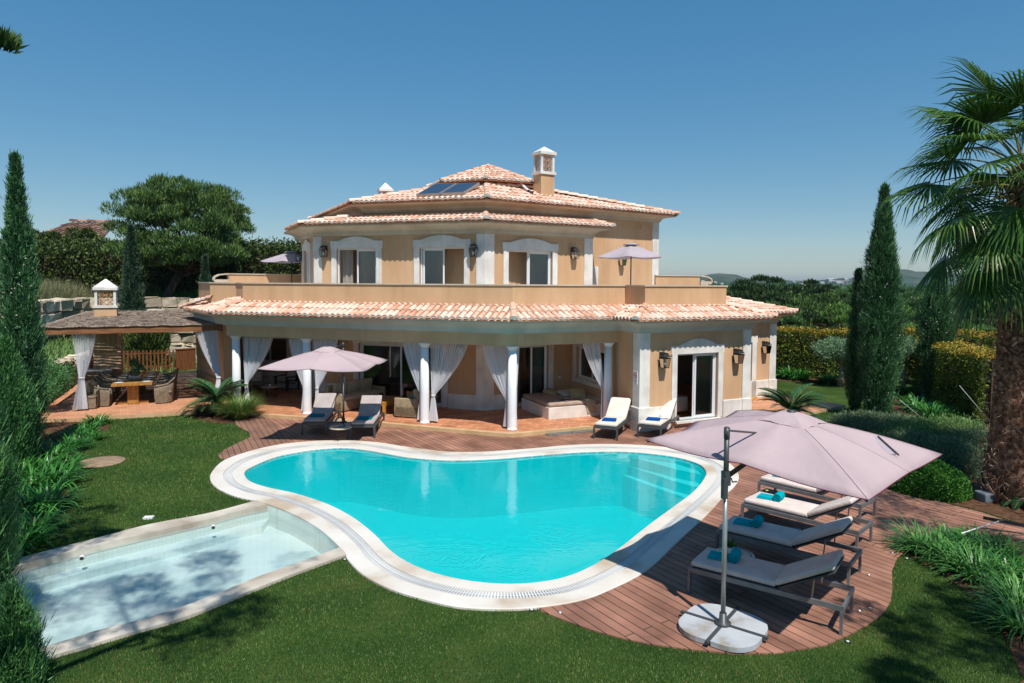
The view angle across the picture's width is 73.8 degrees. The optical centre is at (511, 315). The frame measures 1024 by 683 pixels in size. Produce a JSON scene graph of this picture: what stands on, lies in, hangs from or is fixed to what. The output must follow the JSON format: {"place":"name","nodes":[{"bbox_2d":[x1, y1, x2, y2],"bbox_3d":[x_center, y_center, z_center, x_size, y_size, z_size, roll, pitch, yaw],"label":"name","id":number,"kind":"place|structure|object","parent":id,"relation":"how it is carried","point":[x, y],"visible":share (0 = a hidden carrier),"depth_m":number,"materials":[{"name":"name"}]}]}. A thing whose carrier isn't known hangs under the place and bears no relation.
{"place":"outdoors","nodes":[
{"label":"outdoors","id":0,"kind":"place"},
{"bbox_2d":[37,277,193,342],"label":"tall pale grass","id":1,"kind":"structure","parent":0,"point":[52,289],"depth_m":41.47,"materials":[{"name":"plant"}]},
{"bbox_2d":[41,372,224,421],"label":"dining terrace","id":2,"kind":"structure","parent":0,"point":[61,410],"depth_m":23.18,"materials":[{"name":"ceramic"}]},
{"bbox_2d":[91,279,123,389],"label":"barbecue pillar","id":3,"kind":"structure","parent":2,"relation":"on","point":[108,350],"depth_m":26.50,"materials":[{"name":"paint"}]},
{"bbox_2d":[41,310,222,368],"bbox_3d":[-13.929,1.450,26.765,6.081,3.033,8.396,-1,3,-22],"label":"pergola","id":4,"kind":"object","parent":2,"relation":"on","point":[128,321],"visible":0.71,"depth_m":23.68,"materials":[{"name":"tile"}]},
{"bbox_2d":[72,334,95,409],"bbox_3d":[-14.073,1.853,22.458,0.727,2.490,0.183,-1,3,-25],"label":"sheer curtain","id":5,"kind":"object","parent":4,"relation":"hanging from","point":[83,357],"visible":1,"depth_m":22.43,"materials":[{"name":"white fabric"}]},
{"bbox_2d":[196,330,220,387],"bbox_3d":[-10.573,1.796,23.818,0.888,2.520,0.349,0,3,0],"label":"sheer curtain","id":6,"kind":"object","parent":4,"relation":"hanging from","point":[210,345],"visible":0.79,"depth_m":23.80,"materials":[{"name":"white fabric"}]},
{"bbox_2d":[111,371,158,404],"bbox_3d":[-13.736,2.659,25.007,1.242,0.765,3.450,-1,3,-23],"label":"dining table","id":7,"kind":"object","parent":2,"relation":"on","point":[135,388],"visible":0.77,"depth_m":23.79,"materials":[{"name":"brown wood"}]},
{"bbox_2d":[10,500,345,659],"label":"wading pool","id":8,"kind":"structure","parent":0,"point":[119,585],"depth_m":11.04,"materials":[{"name":"white tile"}]},
{"bbox_2d":[181,386,625,431],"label":"patio","id":9,"kind":"structure","parent":0,"point":[288,402],"depth_m":22.02,"materials":[{"name":"ceramic"}]},
{"bbox_2d":[325,378,385,412],"bbox_3d":[-5.372,2.708,23.520,0.850,0.909,2.050,2,3,34],"label":"wicker sofa","id":10,"kind":"object","parent":9,"relation":"on","point":[355,391],"visible":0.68,"depth_m":23.19,"materials":[{"name":"brown wicker"}]},
{"bbox_2d":[227,411,591,436],"bbox_3d":[-3.634,3.354,20.911,12.030,0.124,1.621,1,3,10],"label":"patio edge","id":11,"kind":"object","parent":9,"relation":"attached to","point":[450,430],"visible":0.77,"depth_m":20.24,"materials":[{"name":"stone"}]},
{"bbox_2d":[394,389,430,417],"bbox_3d":[-3.156,2.789,22.074,0.950,0.909,1.000,1,3,19],"label":"wicker armchair","id":12,"kind":"object","parent":9,"relation":"on","point":[408,406],"visible":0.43,"depth_m":21.65,"materials":[{"name":"beige wicker"}]},
{"bbox_2d":[521,393,600,419],"bbox_3d":[1.634,2.972,22.799,1.964,0.535,2.050,-1,3,-24],"label":"daybed","id":13,"kind":"object","parent":9,"relation":"on","point":[548,406],"visible":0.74,"depth_m":21.99,"materials":[{"name":"white stone"}]},
{"bbox_2d":[0,279,911,388],"bbox_3d":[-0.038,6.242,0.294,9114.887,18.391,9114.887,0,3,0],"label":"ground","id":14,"kind":"structure","parent":0,"point":[190,370],"depth_m":34.09,"materials":[{"name":"green plant"}]},
{"bbox_2d":[41,219,115,276],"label":"neighbour house","id":15,"kind":"structure","parent":14,"relation":"on","point":[82,224],"depth_m":63.56,"materials":[{"name":"brown tile"}]},
{"bbox_2d":[0,291,196,384],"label":"slope grass","id":16,"kind":"structure","parent":14,"relation":"on","point":[56,347],"depth_m":33.70,"materials":[{"name":"plant"}]},
{"bbox_2d":[123,350,173,371],"bbox_3d":[-17.205,2.151,32.182,2.316,1.000,0.065,-1,3,-19],"label":"picket fence","id":17,"kind":"object","parent":16,"relation":"on","point":[151,353],"visible":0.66,"depth_m":32.22,"materials":[{"name":"brown wood"}]},
{"bbox_2d":[175,348,195,369],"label":"wooden gate","id":18,"kind":"structure","parent":17,"relation":"attached to","point":[185,358],"depth_m":32.90,"materials":[{"name":"brown wood"}]},
{"bbox_2d":[35,296,195,338],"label":"stone wall","id":19,"kind":"structure","parent":14,"relation":"on","point":[53,309],"depth_m":37.46,"materials":[{"name":"stone"}]},
{"bbox_2d":[117,223,147,346],"bbox_3d":[-20.289,-1.067,36.515,1.740,7.688,1.705,0,3,0],"label":"cypress","id":20,"kind":"object","parent":14,"relation":"on","point":[131,296],"visible":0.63,"depth_m":36.18,"materials":[{"name":"green plant"}]},
{"bbox_2d":[123,332,173,369],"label":"laurel bush","id":21,"kind":"object","parent":14,"relation":"on","point":[153,341],"visible":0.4,"depth_m":34.00,"materials":[{"name":"green plant"}]},
{"bbox_2d":[0,235,300,297],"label":"hedge","id":22,"kind":"object","parent":14,"relation":"on","point":[55,261],"visible":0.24,"depth_m":47.10,"materials":[{"name":"green plant"}]},
{"bbox_2d":[99,172,256,297],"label":"pine tree","id":23,"kind":"object","parent":14,"relation":"on","point":[163,202],"visible":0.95,"depth_m":41.70,"materials":[{"name":"green plant"}]},
{"bbox_2d":[166,332,196,363],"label":"stone wall","id":24,"kind":"structure","parent":14,"relation":"on","point":[180,340],"depth_m":37.13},
{"bbox_2d":[726,274,811,326],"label":"pine tree","id":25,"kind":"object","parent":14,"relation":"on","point":[746,291],"visible":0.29,"depth_m":45.28,"materials":[{"name":"green plant"}]},
{"bbox_2d":[761,287,832,328],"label":"pine tree","id":26,"kind":"object","parent":14,"relation":"on","point":[811,305],"visible":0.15,"depth_m":47.59,"materials":[{"name":"green plant"}]},
{"bbox_2d":[790,278,848,328],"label":"pine tree","id":27,"kind":"object","parent":14,"relation":"on","point":[817,289],"visible":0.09,"depth_m":57.52,"materials":[{"name":"green plant"}]},
{"bbox_2d":[796,292,851,331],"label":"pine tree","id":28,"kind":"object","parent":14,"relation":"on","point":[824,301],"visible":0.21,"depth_m":51.73,"materials":[{"name":"green plant"}]},
{"bbox_2d":[812,300,851,329],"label":"pine tree","id":29,"kind":"object","parent":14,"relation":"on","point":[844,308],"visible":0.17,"depth_m":45.50,"materials":[{"name":"green plant"}]},
{"bbox_2d":[210,440,738,610],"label":"swimming pool","id":30,"kind":"structure","parent":0,"point":[522,529],"depth_m":16.62,"materials":[{"name":"liquid"}]},
{"bbox_2d":[0,0,1023,280],"label":"sky","id":31,"kind":"structure","parent":0,"point":[774,129],"materials":[{"name":"blue"}]},
{"bbox_2d":[30,378,1023,682],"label":"lawn","id":32,"kind":"structure","parent":0,"point":[833,392],"depth_m":8.48,"materials":[{"name":"plant"}]},
{"bbox_2d":[0,434,30,597],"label":"juniper","id":33,"kind":"object","parent":32,"relation":"on","point":[9,548],"visible":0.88,"depth_m":8.63,"materials":[{"name":"green plant"}]},
{"bbox_2d":[0,22,30,53],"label":"pine tree","id":34,"kind":"object","parent":32,"relation":"on","point":[10,41],"visible":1,"depth_m":7.47,"materials":[{"name":"green plant"}]},
{"bbox_2d":[0,572,60,682],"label":"juniper","id":35,"kind":"object","parent":32,"relation":"on","point":[19,621],"visible":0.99,"depth_m":7.20,"materials":[{"name":"green plant"}]},
{"bbox_2d":[13,421,108,557],"bbox_3d":[-14.248,3.694,14.591,8.860,0.112,13.137,-1,3,-25],"label":"soil bed","id":36,"kind":"object","parent":32,"relation":"on","point":[51,427],"visible":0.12,"depth_m":20.04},
{"bbox_2d":[0,332,43,467],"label":"cypress","id":37,"kind":"object","parent":36,"relation":"on","point":[17,393],"visible":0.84,"depth_m":15.28,"materials":[{"name":"green plant"}]},
{"bbox_2d":[0,148,53,456],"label":"cypress","id":38,"kind":"object","parent":36,"relation":"on","point":[20,321],"visible":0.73,"depth_m":16.22,"materials":[{"name":"green plant"}]},
{"bbox_2d":[11,513,63,556],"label":"agapanthus","id":39,"kind":"object","parent":36,"relation":"on","point":[30,541],"visible":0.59,"depth_m":11.32,"materials":[{"name":"green plant"}]},
{"bbox_2d":[7,481,75,518],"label":"agapanthus","id":40,"kind":"object","parent":36,"relation":"on","point":[32,507],"visible":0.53,"depth_m":12.85,"materials":[{"name":"green plant"}]},
{"bbox_2d":[13,456,73,495],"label":"agapanthus","id":41,"kind":"object","parent":36,"relation":"on","point":[32,485],"visible":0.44,"depth_m":14.30,"materials":[{"name":"green plant"}]},
{"bbox_2d":[15,501,81,539],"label":"agapanthus","id":42,"kind":"object","parent":36,"relation":"on","point":[53,518],"visible":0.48,"depth_m":12.03,"materials":[{"name":"green plant"}]},
{"bbox_2d":[15,476,94,514],"bbox_3d":[-8.998,3.484,13.228,1.647,0.597,1.725,0,3,0],"label":"agapanthus","id":43,"kind":"object","parent":36,"relation":"on","point":[32,491],"visible":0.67,"depth_m":13.36,"materials":[{"name":"green plant"}]},
{"bbox_2d":[22,455,94,490],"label":"agapanthus","id":44,"kind":"object","parent":36,"relation":"on","point":[64,473],"visible":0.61,"depth_m":14.72,"materials":[{"name":"green plant"}]},
{"bbox_2d":[39,353,93,404],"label":"stone wall","id":45,"kind":"structure","parent":32,"relation":"on","point":[71,358],"depth_m":27.87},
{"bbox_2d":[40,357,77,399],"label":"trailing bush","id":46,"kind":"object","parent":45,"relation":"on","point":[59,376],"visible":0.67,"depth_m":22.16,"materials":[{"name":"green plant"}]},
{"bbox_2d":[192,413,235,423],"bbox_3d":[-9.596,3.357,22.348,2.772,0.112,1.598,2,3,27],"label":"soil bed","id":47,"kind":"object","parent":32,"relation":"on","point":[222,418],"visible":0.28,"depth_m":21.93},
{"bbox_2d":[175,377,249,414],"bbox_3d":[-9.816,2.710,22.708,2.253,1.218,2.547,0,3,0],"label":"cycad","id":48,"kind":"object","parent":47,"relation":"on","point":[212,391],"visible":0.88,"depth_m":22.57,"materials":[{"name":"plant"}]},
{"bbox_2d":[211,389,270,419],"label":"fountain grass","id":49,"kind":"object","parent":47,"relation":"on","point":[239,408],"depth_m":21.72,"materials":[{"name":"plant"}]},
{"bbox_2d":[178,147,798,431],"bbox_3d":[-1.176,-1.573,27.053,23.558,9.460,14.894,1,3,20],"label":"villa","id":50,"kind":"object","parent":32,"relation":"on","point":[389,274],"visible":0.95,"depth_m":22.99,"materials":[{"name":"paint"}]},
{"bbox_2d":[242,336,272,403],"bbox_3d":[-8.532,1.890,22.931,1.192,2.440,0.181,1,3,18],"label":"sheer curtain","id":51,"kind":"object","parent":50,"relation":"hanging from","point":[254,357],"visible":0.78,"depth_m":22.95,"materials":[{"name":"white fabric"}]},
{"bbox_2d":[330,236,382,284],"bbox_3d":[-5.500,-1.433,24.472,2.102,2.750,0.361,1,3,18],"label":"window","id":52,"kind":"structure","parent":50,"relation":"in","point":[357,243],"depth_m":24.42,"materials":[{"name":"white metal"}]},
{"bbox_2d":[352,340,447,406],"bbox_3d":[-3.893,1.929,24.085,3.749,2.370,0.361,1,3,18],"label":"sliding door","id":53,"kind":"structure","parent":50,"relation":"in","point":[441,397],"depth_m":24.04,"materials":[{"name":"white metal"}]},
{"bbox_2d":[403,342,420,419],"bbox_3d":[-3.046,2.010,21.096,0.717,2.440,0.180,1,3,19],"label":"sheer curtain","id":54,"kind":"object","parent":50,"relation":"hanging from","point":[412,351],"visible":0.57,"depth_m":21.04,"materials":[{"name":"white fabric"}]},
{"bbox_2d":[413,235,470,283],"bbox_3d":[-2.355,-1.364,23.422,2.142,2.750,0.361,1,3,18],"label":"window","id":55,"kind":"structure","parent":50,"relation":"in","point":[437,243],"depth_m":23.42,"materials":[{"name":"paint"}]},
{"bbox_2d":[416,183,479,200],"bbox_3d":[-2.226,-4.280,23.868,1.910,0.847,1.196,1,3,17],"label":"solar collector","id":56,"kind":"object","parent":50,"relation":"part of","point":[445,189],"visible":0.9,"depth_m":23.66,"materials":[{"name":"blue"}]},
{"bbox_2d":[429,343,466,420],"bbox_3d":[-1.935,2.034,20.721,1.273,2.440,0.178,1,3,19],"label":"sheer curtain","id":57,"kind":"object","parent":50,"relation":"hanging from","point":[443,369],"visible":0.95,"depth_m":20.78,"materials":[{"name":"white fabric"}]},
{"bbox_2d":[482,345,507,426],"bbox_3d":[-0.476,2.066,20.237,0.940,2.440,0.180,1,3,18],"label":"sheer curtain","id":58,"kind":"object","parent":50,"relation":"hanging from","point":[498,370],"visible":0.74,"depth_m":20.16,"materials":[{"name":"white fabric"}]},
{"bbox_2d":[502,238,558,283],"bbox_3d":[0.571,-1.324,23.799,2.259,2.670,0.361,-1,3,-30],"label":"window","id":59,"kind":"structure","parent":50,"relation":"in","point":[540,251],"depth_m":23.96,"materials":[{"name":"white metal"}]},
{"bbox_2d":[517,345,553,406],"bbox_3d":[0.667,1.954,23.930,1.709,2.390,0.361,-1,3,-28],"label":"sliding door","id":60,"kind":"structure","parent":50,"relation":"in","point":[537,355],"depth_m":24.12,"materials":[{"name":"glass"}]},
{"bbox_2d":[572,343,604,388],"bbox_3d":[2.712,1.619,23.136,0.225,1.540,2.527,-1,3,-22],"label":"window","id":61,"kind":"structure","parent":50,"relation":"in","point":[580,346],"depth_m":23.85,"materials":[{"name":"white metal"}]},
{"bbox_2d":[583,343,603,417],"bbox_3d":[2.542,2.034,21.317,0.830,2.440,0.179,-1,3,-26],"label":"sheer curtain","id":62,"kind":"object","parent":50,"relation":"hanging from","point":[595,363],"visible":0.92,"depth_m":21.33,"materials":[{"name":"white fabric"}]},
{"bbox_2d":[598,243,662,284],"bbox_3d":[4.221,-1.271,24.266,2.461,2.605,2.446,0,3,0],"label":"terrace parasol","id":63,"kind":"object","parent":50,"relation":"on","point":[630,251],"visible":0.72,"depth_m":23.77,"materials":[{"name":"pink fabric"}]},
{"bbox_2d":[671,338,724,421],"bbox_3d":[5.699,1.972,21.344,2.106,2.520,0.361,-1,3,-26],"label":"sliding door","id":64,"kind":"structure","parent":50,"relation":"in","point":[703,351],"depth_m":21.56,"materials":[{"name":"white metal"}]},
{"bbox_2d":[756,383,830,420],"bbox_3d":[9.099,2.897,22.262,2.272,1.255,2.382,0,3,0],"label":"cycad","id":65,"kind":"object","parent":32,"relation":"on","point":[789,404],"visible":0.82,"depth_m":22.16,"materials":[{"name":"plant"}]},
{"bbox_2d":[775,377,845,383],"bbox_3d":[14.555,3.047,32.031,6.243,0.112,3.773,2,3,31],"label":"soil bed","id":66,"kind":"object","parent":32,"relation":"on","point":[793,380],"visible":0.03,"depth_m":31.43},
{"bbox_2d":[776,324,913,383],"bbox_3d":[14.930,1.834,32.544,7.442,2.713,1.821,1,3,21],"label":"hedge","id":67,"kind":"object","parent":66,"relation":"on","point":[793,350],"visible":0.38,"depth_m":32.52,"materials":[{"name":"green plant"}]},
{"bbox_2d":[809,335,847,386],"bbox_3d":[14.187,1.972,29.675,2.392,2.307,2.210,-2,4,-40],"label":"olive tree","id":68,"kind":"object","parent":32,"relation":"on","point":[831,347],"visible":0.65,"depth_m":29.42,"materials":[{"name":"green plant"}]},
{"bbox_2d":[840,267,864,410],"bbox_3d":[11.790,0.869,23.451,1.028,5.204,1.033,0,3,0],"label":"cypress","id":69,"kind":"object","parent":32,"relation":"on","point":[850,371],"visible":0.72,"depth_m":23.34,"materials":[{"name":"green plant"}]},
{"bbox_2d":[853,182,913,415],"bbox_3d":[12.042,-0.403,22.410,1.754,7.992,1.815,0,3,0],"label":"cypress","id":70,"kind":"object","parent":32,"relation":"on","point":[880,324],"visible":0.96,"depth_m":22.09,"materials":[{"name":"green plant"}]},
{"bbox_2d":[863,391,1023,522],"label":"soil bed","id":71,"kind":"object","parent":32,"relation":"on","point":[1009,513],"visible":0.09,"depth_m":13.65,"materials":[{"name":"soil"}]},
{"bbox_2d":[825,408,898,431],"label":"rounded shrub","id":72,"kind":"object","parent":71,"relation":"on","point":[846,419],"visible":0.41,"depth_m":19.97,"materials":[{"name":"green plant"}]},
{"bbox_2d":[850,411,921,434],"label":"rounded shrub","id":73,"kind":"object","parent":71,"relation":"on","point":[877,419],"visible":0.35,"depth_m":19.15,"materials":[{"name":"green plant"}]},
{"bbox_2d":[898,334,919,387],"bbox_3d":[16.570,1.974,28.745,2.213,2.418,2.165,0,3,0],"label":"olive tree","id":74,"kind":"object","parent":71,"relation":"on","point":[911,347],"visible":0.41,"depth_m":28.37,"materials":[{"name":"green plant"}]},
{"bbox_2d":[869,414,954,436],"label":"rounded shrub","id":75,"kind":"object","parent":71,"relation":"on","point":[901,426],"visible":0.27,"depth_m":18.18,"materials":[{"name":"green plant"}]},
{"bbox_2d":[881,425,949,446],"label":"rounded shrub","id":76,"kind":"object","parent":71,"relation":"on","point":[897,435],"visible":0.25,"depth_m":17.04,"materials":[{"name":"green plant"}]},
{"bbox_2d":[889,459,974,502],"bbox_3d":[8.961,3.419,14.630,1.611,0.774,1.640,2,3,32],"label":"boxwood ball","id":77,"kind":"object","parent":71,"relation":"on","point":[938,480],"visible":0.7,"depth_m":14.12,"materials":[{"name":"green plant"}]},
{"bbox_2d":[911,271,958,400],"bbox_3d":[16.067,0.706,25.911,1.624,5.398,1.460,2,3,33],"label":"cypress","id":78,"kind":"object","parent":71,"relation":"on","point":[932,328],"visible":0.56,"depth_m":25.68,"materials":[{"name":"green plant"}]},
{"bbox_2d":[902,432,987,481],"bbox_3d":[10.462,3.286,16.478,2.899,0.942,2.666,0,3,0],"label":"rounded shrub","id":79,"kind":"object","parent":71,"relation":"on","point":[963,459],"visible":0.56,"depth_m":15.94,"materials":[{"name":"green plant"}]},
{"bbox_2d":[903,409,989,435],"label":"rounded shrub","id":80,"kind":"object","parent":71,"relation":"on","point":[957,422],"visible":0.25,"depth_m":17.87,"materials":[{"name":"green plant"}]},
{"bbox_2d":[874,55,1023,507],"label":"fan palm","id":81,"kind":"object","parent":71,"relation":"on","point":[969,234],"visible":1,"depth_m":13.62,"materials":[{"name":"green plant"}]},
{"bbox_2d":[910,336,995,424],"bbox_3d":[16.314,2.194,25.072,1.839,2.715,8.165,1,3,16],"label":"hedge","id":82,"kind":"object","parent":71,"relation":"on","point":[960,363],"visible":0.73,"depth_m":23.07,"materials":[{"name":"green plant"}]},
{"bbox_2d":[935,423,988,452],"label":"rounded shrub","id":83,"kind":"object","parent":71,"relation":"on","point":[975,437],"visible":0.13,"depth_m":16.81,"materials":[{"name":"green plant"}]},
{"bbox_2d":[899,326,996,379],"bbox_3d":[19.715,1.834,28.392,2.200,2.660,6.933,-2,3,-39],"label":"hedge","id":84,"kind":"object","parent":32,"relation":"on","point":[977,341],"visible":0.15,"depth_m":28.42,"materials":[{"name":"green plant"}]},
{"bbox_2d":[907,535,1023,682],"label":"soil bed","id":85,"kind":"object","parent":32,"relation":"on","point":[1016,649],"visible":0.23,"depth_m":9.78,"materials":[{"name":"soil"}]},
{"bbox_2d":[877,514,959,565],"bbox_3d":[6.815,3.700,11.404,1.433,0.558,1.422,0,3,0],"label":"grass clump","id":86,"kind":"object","parent":85,"relation":"on","point":[904,537],"visible":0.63,"depth_m":11.47,"materials":[{"name":"green plant"}]},
{"bbox_2d":[894,524,984,571],"bbox_3d":[6.902,3.738,10.983,1.344,0.513,1.342,0,3,0],"label":"grass clump","id":87,"kind":"object","parent":85,"relation":"on","point":[930,555],"visible":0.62,"depth_m":11.07,"materials":[{"name":"green plant"}]},
{"bbox_2d":[907,533,1014,580],"bbox_3d":[7.017,3.765,10.653,1.342,0.565,1.390,-1,3,-30],"label":"grass clump","id":88,"kind":"object","parent":85,"relation":"on","point":[957,557],"visible":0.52,"depth_m":10.66,"materials":[{"name":"green plant"}]},
{"bbox_2d":[924,542,1023,594],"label":"grass clump","id":89,"kind":"object","parent":85,"relation":"on","point":[968,570],"visible":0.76,"depth_m":10.36,"materials":[{"name":"green plant"}]},
{"bbox_2d":[936,521,1021,556],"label":"grass clump","id":90,"kind":"object","parent":85,"relation":"on","point":[972,536],"visible":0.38,"depth_m":11.41,"materials":[{"name":"green plant"}]},
{"bbox_2d":[955,560,1023,625],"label":"grass clump","id":91,"kind":"object","parent":85,"relation":"on","point":[1017,594],"visible":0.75,"depth_m":9.50,"materials":[{"name":"green plant"}]},
{"bbox_2d":[964,582,1023,648],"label":"grass clump","id":92,"kind":"object","parent":85,"relation":"on","point":[1011,620],"visible":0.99,"depth_m":8.86,"materials":[{"name":"green plant"}]},
{"bbox_2d":[965,544,1023,584],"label":"grass clump","id":93,"kind":"object","parent":85,"relation":"on","point":[1012,562],"visible":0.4,"depth_m":10.42,"materials":[{"name":"green plant"}]},
{"bbox_2d":[966,526,1023,565],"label":"grass clump","id":94,"kind":"object","parent":85,"relation":"on","point":[1006,547],"visible":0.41,"depth_m":11.11,"materials":[{"name":"green plant"}]},
{"bbox_2d":[219,418,1023,654],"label":"pool deck","id":95,"kind":"structure","parent":0,"point":[650,604],"depth_m":10.64,"materials":[{"name":"wood"}]},
{"bbox_2d":[218,416,290,459],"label":"deck boards","id":96,"kind":"object","parent":95,"relation":"on","point":[263,432],"visible":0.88,"depth_m":19.36,"materials":[{"name":"wood"}]},
{"bbox_2d":[301,393,338,434],"bbox_3d":[-5.756,2.936,20.599,0.725,0.922,1.994,0,3,-4],"label":"sun lounger","id":97,"kind":"object","parent":95,"relation":"on","point":[324,403],"visible":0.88,"depth_m":20.81,"materials":[{"name":"fabric"}]},
{"bbox_2d":[257,342,386,426],"bbox_3d":[-5.124,2.118,19.573,3.028,2.638,3.910,0,3,0],"label":"cantilever parasol","id":98,"kind":"object","parent":95,"relation":"on","point":[331,359],"visible":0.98,"depth_m":18.17,"materials":[{"name":"pink"}]},
{"bbox_2d":[349,395,384,437],"bbox_3d":[-4.271,2.962,20.241,0.725,0.922,1.994,0,3,-3],"label":"sun lounger","id":99,"kind":"object","parent":95,"relation":"on","point":[370,405],"visible":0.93,"depth_m":20.44,"materials":[{"name":"fabric"}]},
{"bbox_2d":[593,397,630,440],"bbox_3d":[3.022,3.010,20.152,0.725,0.922,1.994,1,3,23],"label":"sun lounger","id":100,"kind":"object","parent":95,"relation":"on","point":[618,408],"visible":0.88,"depth_m":20.30,"materials":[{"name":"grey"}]},
{"bbox_2d":[637,398,679,436],"bbox_3d":[4.373,3.012,20.293,0.725,0.922,1.994,2,3,28],"label":"sun lounger","id":101,"kind":"object","parent":95,"relation":"on","point":[668,409],"visible":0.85,"depth_m":19.93,"materials":[{"name":"fabric"}]},
{"bbox_2d":[687,547,854,635],"bbox_3d":[3.555,3.556,9.442,2.035,0.848,0.761,2,3,36],"label":"sun lounger","id":102,"kind":"object","parent":95,"relation":"on","point":[762,575],"visible":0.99,"depth_m":9.21,"materials":[{"name":"grey metal"}]},
{"bbox_2d":[715,515,862,584],"bbox_3d":[4.366,3.495,10.828,2.035,0.848,0.761,3,3,39],"label":"sun lounger","id":103,"kind":"object","parent":95,"relation":"on","point":[779,537],"visible":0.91,"depth_m":10.61,"materials":[{"name":"fabric"}]},
{"bbox_2d":[645,410,941,652],"bbox_3d":[3.637,2.627,9.271,3.354,2.698,3.064,-2,4,-44],"label":"cantilever parasol","id":104,"kind":"object","parent":95,"relation":"on","point":[801,448],"visible":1,"depth_m":8.62,"materials":[{"name":"pink"}]},
{"bbox_2d":[741,491,873,552],"bbox_3d":[5.211,3.439,12.137,2.035,0.848,0.761,3,4,44],"label":"sun lounger","id":105,"kind":"object","parent":95,"relation":"on","point":[798,510],"visible":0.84,"depth_m":11.94,"materials":[{"name":"fabric"}]},
{"bbox_2d":[757,474,876,524],"bbox_3d":[6.012,3.378,13.525,0.761,0.848,2.035,-2,4,-42],"label":"sun lounger","id":106,"kind":"object","parent":95,"relation":"on","point":[770,480],"visible":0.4,"depth_m":13.43,"materials":[{"name":"fabric"}]},
{"bbox_2d":[752,393,845,414],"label":"side path","id":107,"kind":"structure","parent":0,"point":[765,405],"depth_m":24.28,"materials":[{"name":"ceramic"}]},
{"bbox_2d":[700,269,961,285],"bbox_3d":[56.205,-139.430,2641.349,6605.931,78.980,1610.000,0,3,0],"label":"hills","id":108,"kind":"structure","parent":0,"point":[911,277],"depth_m":2211.92,"materials":[{"name":"plant"}]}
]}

